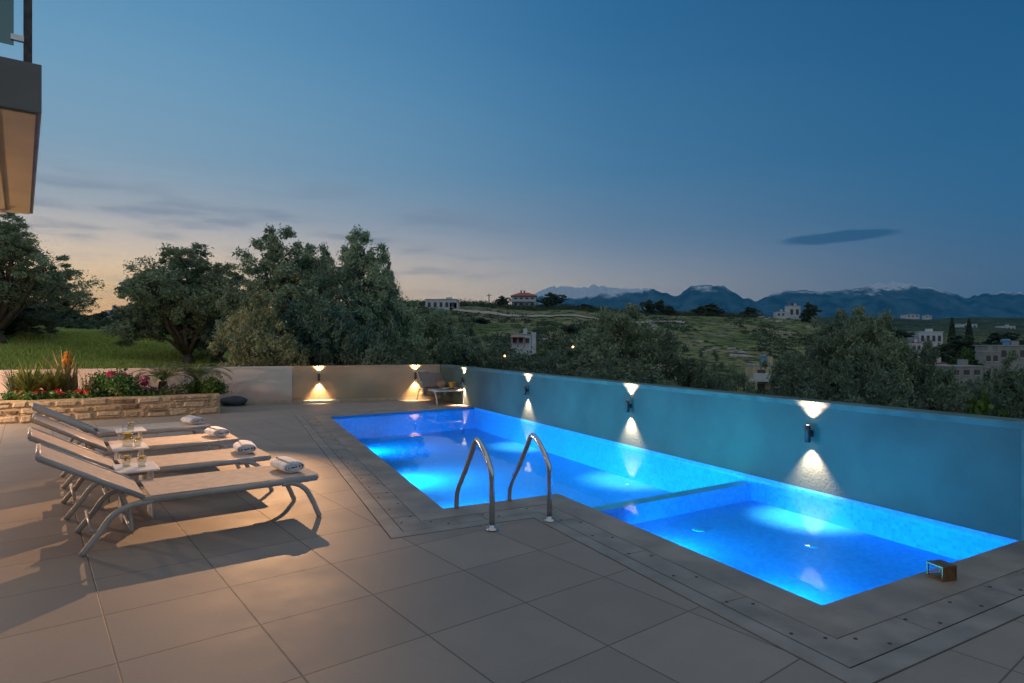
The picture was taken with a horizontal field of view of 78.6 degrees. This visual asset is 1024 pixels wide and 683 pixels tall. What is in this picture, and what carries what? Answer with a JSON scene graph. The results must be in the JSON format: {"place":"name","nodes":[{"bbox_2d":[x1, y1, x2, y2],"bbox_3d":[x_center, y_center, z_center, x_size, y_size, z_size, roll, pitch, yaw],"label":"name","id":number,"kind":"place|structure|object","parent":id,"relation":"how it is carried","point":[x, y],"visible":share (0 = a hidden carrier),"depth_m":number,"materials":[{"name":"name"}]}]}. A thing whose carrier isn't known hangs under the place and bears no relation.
{"place":"outdoors","nodes":[
{"label":"outdoors","id":0,"kind":"place"},
{"bbox_2d":[0,399,1023,682],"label":"deck","id":1,"kind":"structure","parent":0,"point":[268,585],"depth_m":3.50,"materials":[{"name":"tile"}]},
{"bbox_2d":[0,392,219,423],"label":"stone planter","id":2,"kind":"object","parent":1,"relation":"on","point":[23,411],"visible":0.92,"depth_m":11.72,"materials":[{"name":"stone"}]},
{"bbox_2d":[0,363,35,392],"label":"spiky plant","id":3,"kind":"object","parent":2,"relation":"on","point":[10,386],"visible":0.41,"depth_m":11.51,"materials":[{"name":"green plant"}]},
{"bbox_2d":[0,390,44,400],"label":"geranium","id":4,"kind":"object","parent":2,"relation":"on","point":[15,395],"visible":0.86,"depth_m":11.24,"materials":[{"name":"green plant"}]},
{"bbox_2d":[1,358,64,393],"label":"spiky plant","id":5,"kind":"object","parent":2,"relation":"on","point":[26,384],"visible":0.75,"depth_m":11.42,"materials":[{"name":"green plant"}]},
{"bbox_2d":[16,388,73,399],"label":"geranium","id":6,"kind":"object","parent":2,"relation":"in","point":[54,394],"visible":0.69,"depth_m":11.44,"materials":[{"name":"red plant"}]},
{"bbox_2d":[24,358,82,391],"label":"spiky plant","id":7,"kind":"object","parent":2,"relation":"on","point":[47,385],"visible":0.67,"depth_m":11.61,"materials":[{"name":"green plant"}]},
{"bbox_2d":[44,349,85,390],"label":"flowering plant","id":8,"kind":"object","parent":2,"relation":"on","point":[66,365],"visible":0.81,"depth_m":11.93,"materials":[{"name":"orange plant"}]},
{"bbox_2d":[52,387,105,398],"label":"geranium","id":9,"kind":"object","parent":2,"relation":"in","point":[83,393],"visible":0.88,"depth_m":11.69,"materials":[{"name":"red plant"}]},
{"bbox_2d":[75,368,97,388],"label":"spiky plant","id":10,"kind":"object","parent":2,"relation":"on","point":[87,387],"visible":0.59,"depth_m":11.88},
{"bbox_2d":[94,373,110,396],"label":"lily plant","id":11,"kind":"object","parent":2,"relation":"on","point":[101,383],"visible":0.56,"depth_m":11.99,"materials":[{"name":"green plant"}]},
{"bbox_2d":[78,366,145,396],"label":"geranium","id":12,"kind":"object","parent":2,"relation":"on","point":[116,383],"visible":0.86,"depth_m":11.95,"materials":[{"name":"green plant"}]},
{"bbox_2d":[122,376,170,395],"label":"geranium","id":13,"kind":"object","parent":2,"relation":"on","point":[146,391],"visible":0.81,"depth_m":12.17,"materials":[{"name":"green plant"}]},
{"bbox_2d":[118,361,202,389],"bbox_3d":[-6.996,0.753,12.644,1.389,0.733,1.396,0,0,21],"label":"cycad","id":14,"kind":"object","parent":2,"relation":"on","point":[161,374],"visible":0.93,"depth_m":12.53,"materials":[{"name":"green plant"}]},
{"bbox_2d":[156,383,188,394],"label":"silver shrub","id":15,"kind":"object","parent":2,"relation":"on","point":[174,389],"visible":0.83,"depth_m":12.42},
{"bbox_2d":[160,361,233,393],"bbox_3d":[-6.535,0.761,12.923,1.476,0.719,1.566,0,0,0],"label":"cycad","id":16,"kind":"object","parent":2,"relation":"on","point":[196,376],"visible":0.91,"depth_m":12.79,"materials":[{"name":"green plant"}]},
{"bbox_2d":[181,371,233,394],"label":"box shrub","id":17,"kind":"object","parent":2,"relation":"on","point":[212,384],"visible":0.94,"depth_m":12.74,"materials":[{"name":"green plant"}]},
{"bbox_2d":[32,403,211,449],"bbox_3d":[-4.906,1.102,7.938,1.893,0.713,0.681,0,0,-38],"label":"sun lounger","id":18,"kind":"object","parent":1,"relation":"on","point":[152,428],"visible":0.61,"depth_m":7.86,"materials":[{"name":"metal"}]},
{"bbox_2d":[181,415,203,423],"bbox_3d":[-4.289,1.050,8.391,0.351,0.100,0.196,0,0,42],"label":"rolled towel","id":19,"kind":"object","parent":18,"relation":"on","point":[190,419],"visible":1,"depth_m":8.30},
{"bbox_2d":[109,442,148,488],"bbox_3d":[-3.792,1.242,6.187,0.300,0.415,0.420,0,0,-37],"label":"side table","id":20,"kind":"object","parent":1,"relation":"on","point":[116,449],"visible":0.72,"depth_m":6.13,"materials":[{"name":"white metal"}]},
{"bbox_2d":[113,426,146,458],"bbox_3d":[-4.501,1.242,7.361,0.300,0.415,0.420,0,0,-37],"label":"side table","id":21,"kind":"object","parent":1,"relation":"on","point":[139,430],"visible":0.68,"depth_m":7.30,"materials":[{"name":"white metal"}]},
{"bbox_2d":[31,413,240,488],"bbox_3d":[-4.044,1.102,6.819,1.893,0.713,0.681,0,0,-36],"label":"sun lounger","id":22,"kind":"object","parent":1,"relation":"on","point":[167,442],"visible":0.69,"depth_m":6.73,"materials":[{"name":"fabric"}]},
{"bbox_2d":[204,426,229,436],"bbox_3d":[-3.446,1.050,7.297,0.196,0.100,0.351,0,0,-43],"label":"rolled towel","id":23,"kind":"object","parent":22,"relation":"on","point":[216,431],"visible":1,"depth_m":7.20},
{"bbox_2d":[112,461,159,522],"bbox_3d":[-3.113,1.242,5.171,0.300,0.415,0.420,0,0,-37],"label":"side table","id":24,"kind":"object","parent":1,"relation":"on","point":[150,467],"visible":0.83,"depth_m":5.13,"materials":[{"name":"white metal"}]},
{"bbox_2d":[28,427,273,519],"bbox_3d":[-3.265,1.102,5.760,1.893,0.713,0.681,0,0,-37],"label":"sun lounger","id":25,"kind":"object","parent":1,"relation":"on","point":[201,460],"visible":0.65,"depth_m":5.66,"materials":[{"name":"fabric"}]},
{"bbox_2d":[233,440,256,453],"bbox_3d":[-2.671,1.050,6.242,0.196,0.100,0.351,0,0,-30],"label":"rolled towel","id":26,"kind":"object","parent":25,"relation":"on","point":[243,446],"visible":1,"depth_m":6.13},
{"bbox_2d":[35,443,321,556],"bbox_3d":[-2.536,1.102,4.888,1.893,0.713,0.681,0,0,-37],"label":"sun lounger","id":27,"kind":"object","parent":1,"relation":"on","point":[171,488],"visible":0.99,"depth_m":4.74,"materials":[{"name":"fabric"}]},
{"bbox_2d":[270,456,304,472],"bbox_3d":[-1.924,1.050,5.348,0.196,0.100,0.351,0,0,-40],"label":"rolled towel","id":28,"kind":"object","parent":27,"relation":"on","point":[286,464],"visible":1,"depth_m":5.25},
{"bbox_2d":[220,396,247,405],"bbox_3d":[-6.301,1.350,14.152,0.624,0.238,0.489,0,0,0],"label":"pouf","id":29,"kind":"object","parent":1,"relation":"on","point":[234,401],"visible":0.9,"depth_m":13.99,"materials":[{"name":"fabric"}]},
{"bbox_2d":[303,399,339,403],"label":"step slab","id":30,"kind":"structure","parent":1,"relation":"on","point":[323,401],"depth_m":14.72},
{"bbox_2d":[416,370,463,405],"bbox_3d":[-1.734,1.093,14.964,0.681,0.730,1.673,0,0,-25],"label":"sun lounger","id":31,"kind":"object","parent":1,"relation":"on","point":[426,378],"visible":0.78,"depth_m":15.43,"materials":[{"name":"metal"}]},
{"bbox_2d":[332,407,1017,604],"bbox_3d":[-0.102,1.685,8.347,3.474,0.470,10.422,0,0,-26],"label":"pool basin","id":32,"kind":"object","parent":1,"relation":"in","point":[764,529],"visible":0.54,"depth_m":6.48,"materials":[{"name":"liquid"}]},
{"bbox_2d":[314,406,1023,638],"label":"pool coping","id":33,"kind":"object","parent":32,"relation":"on","point":[843,617],"visible":0.7,"depth_m":3.98,"materials":[{"name":"stone"}]},
{"bbox_2d":[454,437,498,530],"bbox_3d":[-0.312,1.337,5.103,0.104,1.127,0.774,0,0,-28],"label":"pool ladder rail","id":34,"kind":"object","parent":33,"relation":"attached to","point":[481,445],"visible":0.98,"depth_m":4.87,"materials":[{"name":"metal"}]},
{"bbox_2d":[507,433,555,521],"bbox_3d":[0.145,1.337,5.344,0.104,1.127,0.774,0,0,-28],"label":"pool ladder rail","id":35,"kind":"object","parent":33,"relation":"on","point":[549,516],"visible":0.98,"depth_m":5.14,"materials":[{"name":"metal"}]},
{"bbox_2d":[926,559,956,581],"bbox_3d":[2.627,1.401,3.822,0.112,0.089,0.112,0,0,-15],"label":"box lantern","id":36,"kind":"object","parent":33,"relation":"on","point":[947,572],"visible":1,"depth_m":3.78,"materials":[{"name":"brown metal"}]},
{"bbox_2d":[591,481,750,510],"bbox_3d":[1.579,1.540,6.243,2.332,0.001,0.150,0,0,-32],"label":"pool ledge","id":37,"kind":"object","parent":32,"relation":"on","point":[660,497],"visible":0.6,"depth_m":6.21,"materials":[{"name":"tile"}]},
{"bbox_2d":[0,305,1023,392],"bbox_3d":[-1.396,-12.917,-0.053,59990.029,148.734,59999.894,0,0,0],"label":"terrain","id":38,"kind":"structure","parent":0,"point":[711,332],"depth_m":215.90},
{"bbox_2d":[0,0,41,213],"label":"villa","id":39,"kind":"object","parent":38,"relation":"on","point":[20,101],"visible":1,"depth_m":4.03,"materials":[{"name":"paint"}]},
{"bbox_2d":[3,304,67,336],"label":"olive shrub","id":40,"kind":"object","parent":38,"relation":"on","point":[27,319],"visible":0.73,"depth_m":26.93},
{"bbox_2d":[0,212,109,343],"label":"olive tree","id":41,"kind":"object","parent":38,"relation":"on","point":[18,279],"visible":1,"depth_m":24.07,"materials":[{"name":"green plant"}]},
{"bbox_2d":[22,271,99,333],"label":"olive tree","id":42,"kind":"object","parent":38,"relation":"on","point":[64,309],"visible":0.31,"depth_m":30.22,"materials":[{"name":"green plant"}]},
{"bbox_2d":[76,311,110,320],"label":"round tree","id":43,"kind":"object","parent":38,"relation":"on","point":[101,316],"visible":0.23,"depth_m":89.08,"materials":[{"name":"green plant"}]},
{"bbox_2d":[0,326,210,369],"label":"meadow grass","id":44,"kind":"structure","parent":38,"relation":"on","point":[17,345],"depth_m":24.87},
{"bbox_2d":[107,296,160,332],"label":"olive tree","id":45,"kind":"object","parent":38,"relation":"on","point":[120,317],"visible":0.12,"depth_m":33.03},
{"bbox_2d":[0,366,292,404],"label":"garden wall","id":46,"kind":"structure","parent":38,"relation":"on","point":[262,384],"depth_m":14.43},
{"bbox_2d":[97,242,250,364],"bbox_3d":[-13.159,-1.265,24.790,5.502,5.420,6.546,0,0,-33],"label":"olive tree","id":47,"kind":"object","parent":38,"relation":"on","point":[160,294],"visible":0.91,"depth_m":24.03,"materials":[{"name":"green plant"}]},
{"bbox_2d":[169,272,245,362],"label":"olive tree","id":48,"kind":"object","parent":38,"relation":"on","point":[206,349],"visible":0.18,"depth_m":25.48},
{"bbox_2d":[206,288,310,366],"bbox_3d":[-7.174,0.754,17.472,3.539,4.422,2.847,0,0,42],"label":"olive shrub","id":49,"kind":"object","parent":38,"relation":"on","point":[250,334],"visible":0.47,"depth_m":16.77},
{"bbox_2d":[212,223,376,356],"bbox_3d":[-7.440,-0.404,20.976,4.668,7.094,5.718,0,0,-44],"label":"olive tree","id":50,"kind":"object","parent":38,"relation":"on","point":[276,286],"visible":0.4,"depth_m":20.42,"materials":[{"name":"green plant"}]},
{"bbox_2d":[272,242,361,363],"bbox_3d":[-7.089,-0.167,21.921,4.592,6.850,3.750,0,0,18],"label":"olive tree","id":51,"kind":"object","parent":38,"relation":"on","point":[313,248],"visible":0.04,"depth_m":21.95,"materials":[{"name":"green plant"}]},
{"bbox_2d":[274,261,383,365],"bbox_3d":[-5.657,0.443,19.016,3.617,5.873,3.621,0,0,9],"label":"olive tree","id":52,"kind":"object","parent":38,"relation":"on","point":[336,326],"visible":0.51,"depth_m":18.25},
{"bbox_2d":[278,224,430,364],"bbox_3d":[-5.034,0.057,20.727,5.395,7.683,4.405,0,0,-29],"label":"olive tree","id":53,"kind":"object","parent":38,"relation":"on","point":[365,297],"visible":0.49,"depth_m":20.13,"materials":[{"name":"green plant"}]},
{"bbox_2d":[310,312,418,365],"bbox_3d":[-4.263,1.569,19.022,3.300,4.964,3.193,0,0,17],"label":"olive shrub","id":54,"kind":"object","parent":38,"relation":"on","point":[386,351],"visible":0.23,"depth_m":18.58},
{"bbox_2d":[293,364,439,402],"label":"back wall","id":55,"kind":"structure","parent":38,"relation":"on","point":[342,383],"depth_m":15.21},
{"bbox_2d":[373,258,417,364],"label":"olive tree","id":56,"kind":"object","parent":38,"relation":"on","point":[395,292],"visible":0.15,"depth_m":21.24,"materials":[{"name":"green plant"}]},
{"bbox_2d":[425,297,459,309],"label":"house","id":57,"kind":"structure","parent":38,"relation":"on","point":[449,303],"depth_m":262.00,"materials":[{"name":"white paint"}]},
{"bbox_2d":[402,308,485,364],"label":"olive tree","id":58,"kind":"object","parent":38,"relation":"on","point":[437,330],"visible":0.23,"depth_m":29.55,"materials":[{"name":"green plant"}]},
{"bbox_2d":[434,325,531,398],"bbox_3d":[-1.804,2.217,26.966,4.950,5.900,4.790,0,0,19],"label":"olive shrub","id":59,"kind":"object","parent":38,"relation":"on","point":[462,355],"visible":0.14,"depth_m":26.03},
{"bbox_2d":[494,295,510,305],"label":"round tree","id":60,"kind":"object","parent":38,"relation":"on","point":[502,300],"visible":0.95,"depth_m":298.69,"materials":[{"name":"green plant"}]},
{"bbox_2d":[484,347,531,370],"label":"olive tree","id":61,"kind":"object","parent":38,"relation":"on","point":[515,365],"visible":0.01,"depth_m":27.12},
{"bbox_2d":[510,329,535,356],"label":"house","id":62,"kind":"structure","parent":38,"relation":"on","point":[526,341],"depth_m":118.00,"materials":[{"name":"white paint"}]},
{"bbox_2d":[510,290,536,305],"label":"house","id":63,"kind":"structure","parent":38,"relation":"on","point":[522,298],"depth_m":300.00,"materials":[{"name":"white paint"}]},
{"bbox_2d":[41,298,1023,409],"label":"scrub","id":64,"kind":"object","parent":38,"relation":"on","point":[548,343],"visible":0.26,"depth_m":205.44,"materials":[{"name":"green plant"}]},
{"bbox_2d":[536,292,566,306],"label":"round tree","id":65,"kind":"object","parent":38,"relation":"on","point":[553,299],"visible":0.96,"depth_m":297.26,"materials":[{"name":"green plant"}]},
{"bbox_2d":[511,338,604,378],"bbox_3d":[2.123,2.851,28.021,4.863,6.148,4.706,0,0,-16],"label":"olive shrub","id":66,"kind":"object","parent":38,"relation":"on","point":[548,365],"visible":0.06,"depth_m":27.42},
{"bbox_2d":[561,325,578,332],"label":"round tree","id":67,"kind":"object","parent":38,"relation":"on","point":[571,328],"visible":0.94,"depth_m":179.44,"materials":[{"name":"green plant"}]},
{"bbox_2d":[553,345,682,385],"bbox_3d":[3.360,3.137,23.965,5.378,6.108,5.558,0,0,-26],"label":"olive shrub","id":68,"kind":"object","parent":38,"relation":"on","point":[582,360],"visible":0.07,"depth_m":23.58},
{"bbox_2d":[566,302,683,386],"bbox_3d":[4.948,2.195,29.931,6.444,8.196,7.666,0,0,2],"label":"olive tree","id":69,"kind":"object","parent":38,"relation":"on","point":[627,344],"visible":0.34,"depth_m":29.04,"materials":[{"name":"green plant"}]},
{"bbox_2d":[640,299,656,312],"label":"round tree","id":70,"kind":"object","parent":38,"relation":"on","point":[649,305],"visible":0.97,"depth_m":289.17,"materials":[{"name":"green plant"}]},
{"bbox_2d":[527,316,791,371],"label":"rock outcrops","id":71,"kind":"object","parent":38,"relation":"on","point":[730,348],"visible":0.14,"depth_m":169.73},
{"bbox_2d":[626,328,702,387],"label":"olive tree","id":72,"kind":"object","parent":38,"relation":"on","point":[683,369],"visible":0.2,"depth_m":27.32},
{"bbox_2d":[661,306,676,314],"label":"round tree","id":73,"kind":"object","parent":38,"relation":"on","point":[670,310],"visible":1,"depth_m":283.64,"materials":[{"name":"green plant"}]},
{"bbox_2d":[695,303,725,314],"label":"round tree","id":74,"kind":"object","parent":38,"relation":"on","point":[711,308],"visible":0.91,"depth_m":287.33,"materials":[{"name":"green plant"}]},
{"bbox_2d":[690,349,756,393],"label":"olive shrub","id":75,"kind":"object","parent":38,"relation":"on","point":[704,380],"visible":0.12,"depth_m":26.59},
{"bbox_2d":[440,365,1023,540],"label":"pool wall","id":76,"kind":"structure","parent":38,"relation":"on","point":[960,469],"depth_m":6.17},
{"bbox_2d":[805,424,812,442],"bbox_3d":[2.891,0.895,6.086,0.088,0.170,0.052,0,0,-26],"label":"wall lamp","id":77,"kind":"object","parent":76,"relation":"attached to","point":[808,433],"visible":1,"depth_m":6.06,"materials":[{"name":"metal"}]},
{"bbox_2d":[744,355,783,391],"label":"house","id":78,"kind":"structure","parent":38,"relation":"on","point":[756,374],"depth_m":85.00,"materials":[{"name":"beige paint"}]},
{"bbox_2d":[773,309,785,318],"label":"house","id":79,"kind":"structure","parent":38,"relation":"on","point":[781,314],"depth_m":280.00,"materials":[{"name":"white paint"}]},
{"bbox_2d":[782,303,799,320],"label":"house","id":80,"kind":"structure","parent":38,"relation":"on","point":[792,311],"depth_m":285.00,"materials":[{"name":"white paint"}]},
{"bbox_2d":[799,302,822,321],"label":"round tree","id":81,"kind":"object","parent":38,"relation":"on","point":[810,310],"visible":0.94,"depth_m":283.57,"materials":[{"name":"green plant"}]},
{"bbox_2d":[759,307,885,397],"bbox_3d":[13.479,2.976,26.951,5.613,8.944,5.607,0,0,39],"label":"olive tree","id":82,"kind":"object","parent":38,"relation":"on","point":[781,367],"visible":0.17,"depth_m":26.83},
{"bbox_2d":[811,358,890,405],"bbox_3d":[12.357,4.117,23.976,3.406,7.070,3.520,0,0,-36],"label":"olive shrub","id":83,"kind":"object","parent":38,"relation":"on","point":[824,376],"visible":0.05,"depth_m":23.73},
{"bbox_2d":[775,345,949,410],"bbox_3d":[12.768,3.930,23.015,5.770,7.702,5.584,0,0,-33],"label":"olive shrub","id":84,"kind":"object","parent":38,"relation":"on","point":[873,391],"visible":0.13,"depth_m":22.39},
{"bbox_2d":[816,304,927,404],"bbox_3d":[15.360,2.971,26.450,5.132,9.189,6.106,0,0,24],"label":"olive tree","id":85,"kind":"object","parent":38,"relation":"on","point":[874,332],"visible":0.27,"depth_m":25.38,"materials":[{"name":"green plant"}]},
{"bbox_2d":[888,329,914,338],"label":"broadleaf tree","id":86,"kind":"object","parent":38,"relation":"on","point":[899,332],"visible":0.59,"depth_m":227.66,"materials":[{"name":"green plant"}]},
{"bbox_2d":[900,314,919,318],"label":"house","id":87,"kind":"structure","parent":38,"relation":"on","point":[910,316],"depth_m":1150.00,"materials":[{"name":"white paint"}]},
{"bbox_2d":[907,339,921,352],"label":"house","id":88,"kind":"structure","parent":38,"relation":"on","point":[916,343],"depth_m":180.00,"materials":[{"name":"white paint"}]},
{"bbox_2d":[883,338,947,409],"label":"olive tree","id":89,"kind":"object","parent":38,"relation":"on","point":[931,364],"visible":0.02,"depth_m":25.62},
{"bbox_2d":[908,329,943,347],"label":"house","id":90,"kind":"structure","parent":38,"relation":"on","point":[935,337],"depth_m":230.00,"materials":[{"name":"white paint"}]},
{"bbox_2d":[919,351,953,368],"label":"broadleaf tree","id":91,"kind":"object","parent":38,"relation":"on","point":[944,356],"visible":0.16,"depth_m":138.13,"materials":[{"name":"green plant"}]},
{"bbox_2d":[927,371,958,398],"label":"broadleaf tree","id":92,"kind":"object","parent":38,"relation":"on","point":[947,392],"visible":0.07,"depth_m":58.94,"materials":[{"name":"green plant"}]},
{"bbox_2d":[947,317,955,349],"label":"cypress tree","id":93,"kind":"object","parent":38,"relation":"on","point":[952,332],"visible":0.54,"depth_m":199.68,"materials":[{"name":"green plant"}]},
{"bbox_2d":[929,334,979,361],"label":"broadleaf tree","id":94,"kind":"object","parent":38,"relation":"on","point":[958,343],"visible":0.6,"depth_m":162.73,"materials":[{"name":"green plant"}]},
{"bbox_2d":[902,365,1015,415],"bbox_3d":[15.604,4.437,21.972,4.246,7.311,4.108,0,0,15],"label":"olive shrub","id":95,"kind":"object","parent":38,"relation":"on","point":[956,387],"visible":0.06,"depth_m":21.67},
{"bbox_2d":[934,359,984,386],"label":"house","id":96,"kind":"structure","parent":38,"relation":"on","point":[965,371],"depth_m":110.00,"materials":[{"name":"paint"}]},
{"bbox_2d":[949,347,990,378],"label":"citrus tree","id":97,"kind":"object","parent":38,"relation":"on","point":[967,353],"visible":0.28,"depth_m":119.44,"materials":[{"name":"green plant"}]},
{"bbox_2d":[965,319,974,345],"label":"cypress tree","id":98,"kind":"object","parent":38,"relation":"on","point":[969,331],"visible":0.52,"depth_m":199.50,"materials":[{"name":"green plant"}]},
{"bbox_2d":[953,387,1009,417],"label":"citrus tree","id":99,"kind":"object","parent":38,"relation":"on","point":[981,405],"visible":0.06,"depth_m":18.82,"materials":[{"name":"green plant"}]},
{"bbox_2d":[951,350,1023,418],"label":"olive shrub","id":100,"kind":"object","parent":38,"relation":"on","point":[1012,403],"visible":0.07,"depth_m":20.01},
{"bbox_2d":[976,346,999,377],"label":"house","id":101,"kind":"structure","parent":38,"relation":"on","point":[990,356],"depth_m":130.00,"materials":[{"name":"paint"}]},
{"bbox_2d":[971,376,1023,407],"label":"broadleaf tree","id":102,"kind":"object","parent":38,"relation":"on","point":[1007,379],"visible":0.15,"depth_m":59.24,"materials":[{"name":"green plant"}]},
{"bbox_2d":[974,339,1023,371],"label":"house","id":103,"kind":"structure","parent":38,"relation":"on","point":[1007,345],"depth_m":150.00,"materials":[{"name":"paint"}]},
{"bbox_2d":[980,332,1023,344],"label":"broadleaf tree","id":104,"kind":"object","parent":38,"relation":"on","point":[994,336],"visible":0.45,"depth_m":188.98,"materials":[{"name":"green plant"}]},
{"bbox_2d":[1017,420,1023,541],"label":"wall pier","id":105,"kind":"structure","parent":38,"relation":"on","point":[1020,423],"depth_m":4.51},
{"bbox_2d":[0,0,1023,314],"label":"sky","id":106,"kind":"structure","parent":0,"point":[756,149],"materials":[{"name":"blue"}]},
{"bbox_2d":[452,308,684,322],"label":"track","id":107,"kind":"structure","parent":0,"point":[487,312],"depth_m":244.37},
{"bbox_2d":[534,284,673,305],"bbox_3d":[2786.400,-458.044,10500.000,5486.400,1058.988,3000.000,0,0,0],"label":"mountains","id":108,"kind":"structure","parent":0,"point":[577,296],"depth_m":10425.36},
{"bbox_2d":[295,416,1023,682],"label":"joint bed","id":109,"kind":"object","parent":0,"point":[725,605],"visible":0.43,"depth_m":3.28,"materials":[{"name":"concrete"}]},
{"bbox_2d":[296,405,1023,682],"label":"border strip","id":110,"kind":"object","parent":109,"relation":"on","point":[882,667],"visible":0.96,"depth_m":3.29,"materials":[{"name":"stone"}]},
{"bbox_2d":[303,405,1023,666],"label":"drain cover strip","id":111,"kind":"object","parent":109,"relation":"on","point":[858,647],"visible":0.99,"depth_m":3.56,"materials":[{"name":"stone"}]},
{"bbox_2d":[580,281,1023,318],"bbox_3d":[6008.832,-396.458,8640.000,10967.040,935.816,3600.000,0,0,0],"label":"mountains","id":112,"kind":"structure","parent":0,"point":[898,299],"depth_m":8333.74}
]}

